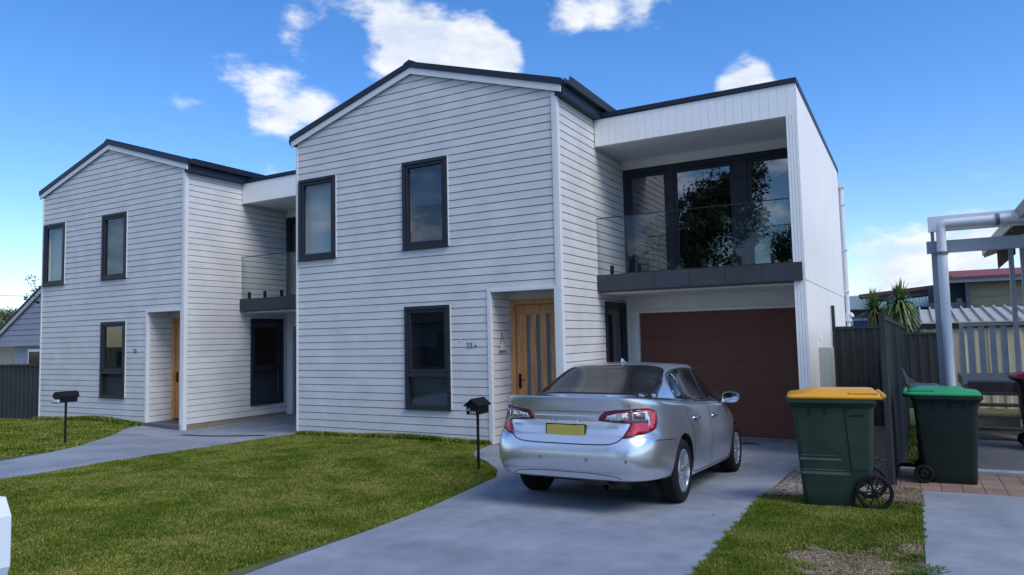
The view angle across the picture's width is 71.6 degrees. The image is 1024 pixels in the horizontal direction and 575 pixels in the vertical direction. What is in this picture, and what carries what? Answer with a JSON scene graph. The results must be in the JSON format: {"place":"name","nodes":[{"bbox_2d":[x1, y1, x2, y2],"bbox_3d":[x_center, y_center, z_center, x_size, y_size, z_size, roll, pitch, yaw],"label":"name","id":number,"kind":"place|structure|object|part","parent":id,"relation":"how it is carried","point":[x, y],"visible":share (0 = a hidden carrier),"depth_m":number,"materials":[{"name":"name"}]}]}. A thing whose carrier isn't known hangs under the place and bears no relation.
{"place":"outdoors","nodes":[
{"label":"outdoors","id":0,"kind":"place"},
{"bbox_2d":[0,418,132,457],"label":"lawn grass","id":1,"kind":"structure","parent":0,"point":[18,436],"depth_m":14.03,"materials":[{"name":"green plant"}]},
{"bbox_2d":[0,414,295,478],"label":"driveway","id":2,"kind":"structure","parent":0,"point":[135,441],"depth_m":12.29,"materials":[{"name":"concrete"}]},
{"bbox_2d":[183,434,265,436],"bbox_3d":[-5.712,2.924,13.998,2.206,0.105,0.110,-3,-4,26],"label":"strip drain","id":3,"kind":"object","parent":2,"relation":"on","point":[221,435],"visible":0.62,"depth_m":14.01,"materials":[{"name":"black metal"}]},
{"bbox_2d":[0,394,1019,574],"bbox_3d":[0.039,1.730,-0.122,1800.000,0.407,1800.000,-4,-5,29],"label":"ground","id":4,"kind":"structure","parent":0,"point":[268,562],"depth_m":9.04,"materials":[{"name":"grey concrete"}]},
{"bbox_2d":[0,496,10,574],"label":"utility box","id":5,"kind":"object","parent":4,"relation":"on","point":[5,532],"visible":1,"depth_m":3.33,"materials":[{"name":"white plastic"}]},
{"bbox_2d":[0,304,16,326],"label":"tree","id":6,"kind":"object","parent":4,"relation":"on","point":[4,316],"visible":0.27,"depth_m":48.66,"materials":[{"name":"green plant"}]},
{"bbox_2d":[0,340,33,363],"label":"neighbour house","id":7,"kind":"structure","parent":4,"relation":"on","point":[7,354],"depth_m":46.42,"materials":[{"name":"white"}]},
{"bbox_2d":[0,362,38,419],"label":"fence","id":8,"kind":"object","parent":4,"relation":"on","point":[19,390],"visible":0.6,"depth_m":18.60,"materials":[{"name":"metal"}]},
{"bbox_2d":[0,286,40,363],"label":"neighbour house","id":9,"kind":"structure","parent":4,"relation":"on","point":[20,326],"depth_m":26.00,"materials":[{"name":"grey wood"}]},
{"bbox_2d":[28,349,39,359],"bbox_3d":[-17.123,2.976,25.633,1.300,1.500,0.059,-4,-5,29],"label":"window frame","id":10,"kind":"structure","parent":9,"relation":"in","point":[29,350],"depth_m":25.82,"materials":[{"name":"white paint"}]},
{"bbox_2d":[28,352,39,363],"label":"window","id":11,"kind":"structure","parent":9,"relation":"in","point":[34,357],"depth_m":25.71,"materials":[{"name":"grey"}]},
{"bbox_2d":[22,274,39,299],"bbox_3d":[-21.837,2.147,33.772,2.806,5.672,3.508,0,-4,-16],"label":"tree","id":12,"kind":"object","parent":4,"relation":"on","point":[33,290],"visible":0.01,"depth_m":33.29,"materials":[{"name":"green plant"}]},
{"bbox_2d":[51,390,78,442],"bbox_3d":[-7.778,2.294,12.336,0.194,0.974,0.380,-3,-4,26],"label":"mailbox","id":13,"kind":"object","parent":4,"relation":"on","point":[65,397],"visible":0.94,"depth_m":12.32,"materials":[{"name":"black metal"}]},
{"bbox_2d":[30,415,144,425],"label":"wall grass","id":14,"kind":"structure","parent":4,"relation":"on","point":[108,419],"depth_m":16.56,"materials":[{"name":"green plant"}]},
{"bbox_2d":[38,139,295,429],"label":"townhouse","id":15,"kind":"structure","parent":4,"relation":"on","point":[168,289],"depth_m":16.66,"materials":[{"name":"paint"}]},
{"bbox_2d":[42,222,66,286],"bbox_3d":[-11.613,-0.833,18.094,0.965,1.592,0.193,-4,-5,29],"label":"window","id":16,"kind":"structure","parent":15,"relation":"in","point":[58,242],"depth_m":18.21,"materials":[{"name":"clear glass"}]},
{"bbox_2d":[100,211,128,279],"bbox_3d":[-9.288,-0.964,17.038,0.980,1.572,0.617,-4,-5,29],"label":"window","id":17,"kind":"structure","parent":15,"relation":"in","point":[114,234],"depth_m":16.98,"materials":[{"name":"clear glass"}]},
{"bbox_2d":[98,321,143,398],"bbox_3d":[-9.216,1.706,16.843,0.970,1.785,0.617,-4,-5,29],"label":"window","id":18,"kind":"structure","parent":15,"relation":"in","point":[112,370],"depth_m":16.81,"materials":[{"name":"glass"}]},
{"bbox_2d":[171,317,179,418],"bbox_3d":[-7.389,1.841,16.267,1.136,2.340,0.159,-4,-5,29],"label":"front door","id":19,"kind":"structure","parent":15,"relation":"in","point":[175,320],"depth_m":16.47,"materials":[{"name":"orange wood"}]},
{"bbox_2d":[249,318,283,405],"bbox_3d":[-6.214,1.815,17.473,0.617,2.072,1.020,-4,-5,29],"label":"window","id":20,"kind":"structure","parent":15,"relation":"in","point":[266,349],"depth_m":17.68,"materials":[{"name":"black glass"}]},
{"bbox_2d":[286,217,295,295],"bbox_3d":[-4.329,-0.789,17.312,3.180,2.135,0.110,-4,-5,29],"label":"sliding door","id":21,"kind":"structure","parent":15,"relation":"in","point":[290,222],"depth_m":17.99,"materials":[{"name":"glass"}]},
{"bbox_2d":[294,326,295,413],"bbox_3d":[-4.160,2.001,17.073,2.944,2.209,0.060,-4,-5,29],"label":"garage door","id":22,"kind":"structure","parent":15,"relation":"in","point":[294,326],"depth_m":17.76,"materials":[{"name":"brown metal"}]},
{"bbox_2d":[0,434,497,574],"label":"lawn grass","id":23,"kind":"structure","parent":4,"relation":"on","point":[219,528],"depth_m":7.35,"materials":[{"name":"green plant"}]},
{"bbox_2d":[294,430,490,444],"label":"wall grass","id":24,"kind":"structure","parent":4,"relation":"on","point":[414,436],"depth_m":12.29,"materials":[{"name":"green plant"}]},
{"bbox_2d":[463,397,490,469],"bbox_3d":[-0.445,1.946,9.307,0.214,0.992,0.370,-3,-4,25],"label":"mailbox","id":25,"kind":"object","parent":4,"relation":"on","point":[478,406],"visible":0.99,"depth_m":9.27,"materials":[{"name":"black metal"}]},
{"bbox_2d":[289,60,853,444],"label":"townhouse","id":26,"kind":"structure","parent":4,"relation":"on","point":[453,223],"depth_m":12.40,"materials":[{"name":"paint"}]},
{"bbox_2d":[298,174,337,261],"bbox_3d":[-3.714,-1.320,13.683,0.965,1.592,0.193,-4,-5,29],"label":"window","id":27,"kind":"structure","parent":26,"relation":"in","point":[321,191],"depth_m":13.78,"materials":[{"name":"clear glass"}]},
{"bbox_2d":[401,155,449,250],"bbox_3d":[-1.389,-1.451,12.628,0.980,1.572,0.617,-4,-5,29],"label":"window","id":28,"kind":"structure","parent":26,"relation":"in","point":[425,203],"depth_m":12.59,"materials":[{"name":"glass"}]},
{"bbox_2d":[404,305,453,410],"bbox_3d":[-1.317,1.219,12.432,0.970,1.785,0.617,-4,-5,29],"label":"window","id":29,"kind":"structure","parent":26,"relation":"in","point":[427,329],"depth_m":12.40,"materials":[{"name":"black glass"}]},
{"bbox_2d":[499,332,506,351],"bbox_3d":[-0.167,0.909,11.871,0.046,0.330,0.220,-4,-5,29],"label":"hanging ornament","id":30,"kind":"object","parent":26,"relation":"hanging from","point":[502,347],"visible":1,"depth_m":11.85,"materials":[{"name":"white"}]},
{"bbox_2d":[510,298,555,394],"bbox_3d":[0.510,1.354,11.856,1.136,2.340,0.159,-4,-5,29],"label":"front door","id":31,"kind":"structure","parent":26,"relation":"in","point":[532,326],"depth_m":11.97,"materials":[{"name":"orange wood"}]},
{"bbox_2d":[578,301,627,361],"bbox_3d":[1.682,1.189,13.072,0.617,1.812,1.020,-4,-5,29],"label":"window","id":32,"kind":"structure","parent":26,"relation":"in","point":[615,313],"depth_m":13.37,"materials":[{"name":"black glass"}]},
{"bbox_2d":[623,148,792,272],"bbox_3d":[3.570,-1.275,12.901,3.180,2.135,0.110,-4,-5,29],"label":"sliding door","id":33,"kind":"structure","parent":26,"relation":"in","point":[755,231],"depth_m":12.88,"materials":[{"name":"clear glass"}]},
{"bbox_2d":[640,308,798,439],"bbox_3d":[3.740,1.542,12.660,2.944,2.264,0.060,-4,-5,29],"label":"garage door","id":34,"kind":"structure","parent":26,"relation":"in","point":[750,353],"depth_m":12.47,"materials":[{"name":"brown metal"}]},
{"bbox_2d":[770,426,887,493],"bbox_3d":[5.121,2.492,10.703,1.180,0.226,7.600,-4,-5,29],"label":"gravel strip","id":35,"kind":"object","parent":4,"relation":"on","point":[879,444],"visible":0.17,"depth_m":11.07,"materials":[{"name":"grey gravel"}]},
{"bbox_2d":[831,305,884,425],"bbox_3d":[6.674,1.518,13.427,1.066,2.400,0.069,-4,-5,33],"label":"fence","id":36,"kind":"object","parent":4,"relation":"on","point":[857,353],"visible":0.36,"depth_m":13.48,"materials":[{"name":"metal"}]},
{"bbox_2d":[852,287,891,325],"bbox_3d":[10.973,1.611,21.337,1.281,3.298,1.298,-4,-5,29],"label":"yucca","id":37,"kind":"object","parent":4,"relation":"on","point":[873,300],"visible":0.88,"depth_m":21.30,"materials":[{"name":"green plant"}]},
{"bbox_2d":[844,295,928,332],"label":"neighbour house","id":38,"kind":"structure","parent":4,"relation":"on","point":[923,302],"depth_m":28.89,"materials":[{"name":"blue metal"}]},
{"bbox_2d":[854,321,878,325],"bbox_3d":[14.447,2.467,28.670,1.050,2.260,0.050,-4,-5,29],"label":"roller door","id":39,"kind":"structure","parent":38,"relation":"in","point":[861,323],"depth_m":28.85,"materials":[{"name":"blue metal"}]},
{"bbox_2d":[859,286,927,313],"bbox_3d":[14.872,1.687,26.920,2.860,3.450,1.600,-4,-5,29],"label":"carport","id":40,"kind":"object","parent":4,"relation":"on","point":[916,292],"visible":0.23,"depth_m":26.39,"materials":[{"name":"grey metal"}]},
{"bbox_2d":[878,313,909,485],"bbox_3d":[5.763,1.475,10.573,0.068,2.085,6.063,-4,-5,31],"label":"fence","id":41,"kind":"object","parent":4,"relation":"on","point":[893,363],"visible":0.85,"depth_m":9.01,"materials":[{"name":"metal"}]},
{"bbox_2d":[898,462,914,466],"bbox_3d":[4.972,2.211,8.793,0.369,0.067,0.040,-4,-5,29],"label":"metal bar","id":42,"kind":"object","parent":41,"relation":"on","point":[905,464],"visible":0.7,"depth_m":8.81,"materials":[{"name":"black metal"}]},
{"bbox_2d":[875,278,920,332],"bbox_3d":[11.524,1.444,20.999,1.521,3.558,1.542,-4,-5,29],"label":"yucca","id":43,"kind":"object","parent":4,"relation":"on","point":[901,310],"visible":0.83,"depth_m":20.87,"materials":[{"name":"green plant"}]},
{"bbox_2d":[884,485,924,504],"bbox_3d":[4.057,2.147,7.345,0.386,0.109,1.058,-4,-5,29],"label":"gravel patch","id":44,"kind":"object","parent":4,"relation":"on","point":[913,495],"depth_m":7.25,"materials":[{"name":"beige gravel"}]},
{"bbox_2d":[909,425,917,462],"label":"side grass","id":45,"kind":"structure","parent":4,"relation":"on","point":[913,452],"depth_m":10.76,"materials":[{"name":"green plant"}]},
{"bbox_2d":[901,368,938,457],"bbox_3d":[5.531,1.708,9.565,0.432,1.248,0.260,-4,-5,29],"label":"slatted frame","id":46,"kind":"object","parent":45,"relation":"on","point":[912,384],"visible":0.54,"depth_m":9.55,"materials":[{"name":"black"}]},
{"bbox_2d":[905,318,922,331],"bbox_3d":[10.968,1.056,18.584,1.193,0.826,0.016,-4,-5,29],"label":"bare shrub","id":47,"kind":"object","parent":4,"relation":"on","point":[914,328],"visible":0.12,"depth_m":18.75,"materials":[{"name":"grey plant"}]},
{"bbox_2d":[905,332,939,407],"bbox_3d":[9.239,1.931,16.055,1.030,1.890,0.067,-4,-5,29],"label":"fence","id":48,"kind":"object","parent":4,"relation":"on","point":[922,357],"visible":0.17,"depth_m":16.05,"materials":[{"name":"metal"}]},
{"bbox_2d":[900,466,1023,474],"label":"concrete edge strip","id":49,"kind":"object","parent":4,"relation":"on","point":[993,471],"visible":0.31,"depth_m":8.56,"materials":[{"name":"grey concrete"}]},
{"bbox_2d":[918,304,1023,408],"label":"garden shed","id":50,"kind":"structure","parent":4,"relation":"on","point":[983,314],"depth_m":15.95,"materials":[{"name":"beige metal"}]},
{"bbox_2d":[928,267,1022,308],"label":"neighbour house","id":51,"kind":"structure","parent":4,"relation":"on","point":[980,287],"depth_m":23.34,"materials":[{"name":"beige"}]},
{"bbox_2d":[0,0,1023,319],"label":"sky","id":52,"kind":"structure","parent":0,"point":[917,106],"materials":[{"name":"blue"}]},
{"bbox_2d":[245,438,799,574],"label":"driveway","id":53,"kind":"structure","parent":0,"point":[504,522],"depth_m":6.08,"materials":[{"name":"concrete"}]},
{"bbox_2d":[499,358,741,502],"bbox_3d":[1.629,1.671,8.971,2.115,1.504,4.805,-3,-8,28],"label":"parked car","id":54,"kind":"object","parent":53,"relation":"on","point":[671,429],"visible":1,"depth_m":7.12,"materials":[{"name":"silver metal"}]},
{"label":"rear window","id":55,"kind":"part","parent":54,"relation":"part of","materials":[{"name":"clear glass"}]},
{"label":"quarter window","id":56,"kind":"part","parent":54,"relation":"part of","materials":[{"name":"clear glass"}]},
{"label":"rear door window","id":57,"kind":"part","parent":54,"relation":"part of","materials":[{"name":"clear glass"}]},
{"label":"front door window","id":58,"kind":"part","parent":54,"relation":"part of","materials":[{"name":"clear glass"}]},
{"bbox_2d":[684,492,927,574],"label":"verge grass","id":59,"kind":"structure","parent":0,"point":[774,525],"depth_m":5.79,"materials":[{"name":"green plant"}]},
{"bbox_2d":[785,387,893,509],"bbox_3d":[3.282,1.587,7.165,0.925,1.135,0.634,-3,-4,22],"label":"wheelie bin","id":60,"kind":"object","parent":59,"relation":"on","point":[834,429],"visible":0.99,"depth_m":6.95,"materials":[{"name":"green plastic"}]},
{"bbox_2d":[770,529,925,574],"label":"dry grass","id":61,"kind":"structure","parent":59,"relation":"on","point":[854,563],"depth_m":5.07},
{"bbox_2d":[767,457,887,499],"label":"gravel","id":62,"kind":"structure","parent":0,"point":[789,488],"depth_m":8.40,"materials":[{"name":"grey gravel"}]},
{"bbox_2d":[897,470,1023,496],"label":"brick paving","id":63,"kind":"structure","parent":0,"point":[1001,484],"depth_m":7.88,"materials":[{"name":"brown brick"}]},
{"bbox_2d":[902,385,983,484],"bbox_3d":[5.010,1.688,8.229,0.789,1.072,0.634,-4,-5,30],"label":"wheelie bin","id":64,"kind":"object","parent":63,"relation":"on","point":[946,419],"visible":1,"depth_m":8.01,"materials":[{"name":"green plastic"}]},
{"bbox_2d":[922,491,1023,574],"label":"concrete slab","id":65,"kind":"structure","parent":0,"point":[974,534],"depth_m":5.76,"materials":[{"name":"grey concrete"}]},
{"bbox_2d":[902,561,951,574],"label":"weed","id":66,"kind":"object","parent":65,"relation":"on","point":[929,569],"visible":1,"depth_m":4.54,"materials":[{"name":"green plant"}]},
{"bbox_2d":[978,419,1023,470],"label":"patio","id":67,"kind":"structure","parent":0,"point":[1000,450],"depth_m":10.43,"materials":[{"name":"concrete"}]},
{"bbox_2d":[926,209,1023,385],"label":"pergola","id":68,"kind":"object","parent":67,"relation":"on","point":[988,243],"visible":0.66,"depth_m":9.01,"materials":[{"name":"white metal"}]},
{"bbox_2d":[957,199,1023,431],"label":"verandah","id":69,"kind":"object","parent":67,"relation":"on","point":[994,382],"visible":0.66,"depth_m":11.96,"materials":[{"name":"grey"}]},
{"bbox_2d":[936,213,1023,385],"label":"drain pipe","id":70,"kind":"object","parent":69,"relation":"attached to","point":[944,290],"visible":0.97,"depth_m":8.91,"materials":[{"name":"white plastic"}]},
{"bbox_2d":[1007,372,1023,446],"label":"wheelie bin","id":71,"kind":"object","parent":67,"relation":"on","point":[1018,377],"visible":1,"depth_m":10.37,"materials":[{"name":"red plastic"}]}
]}

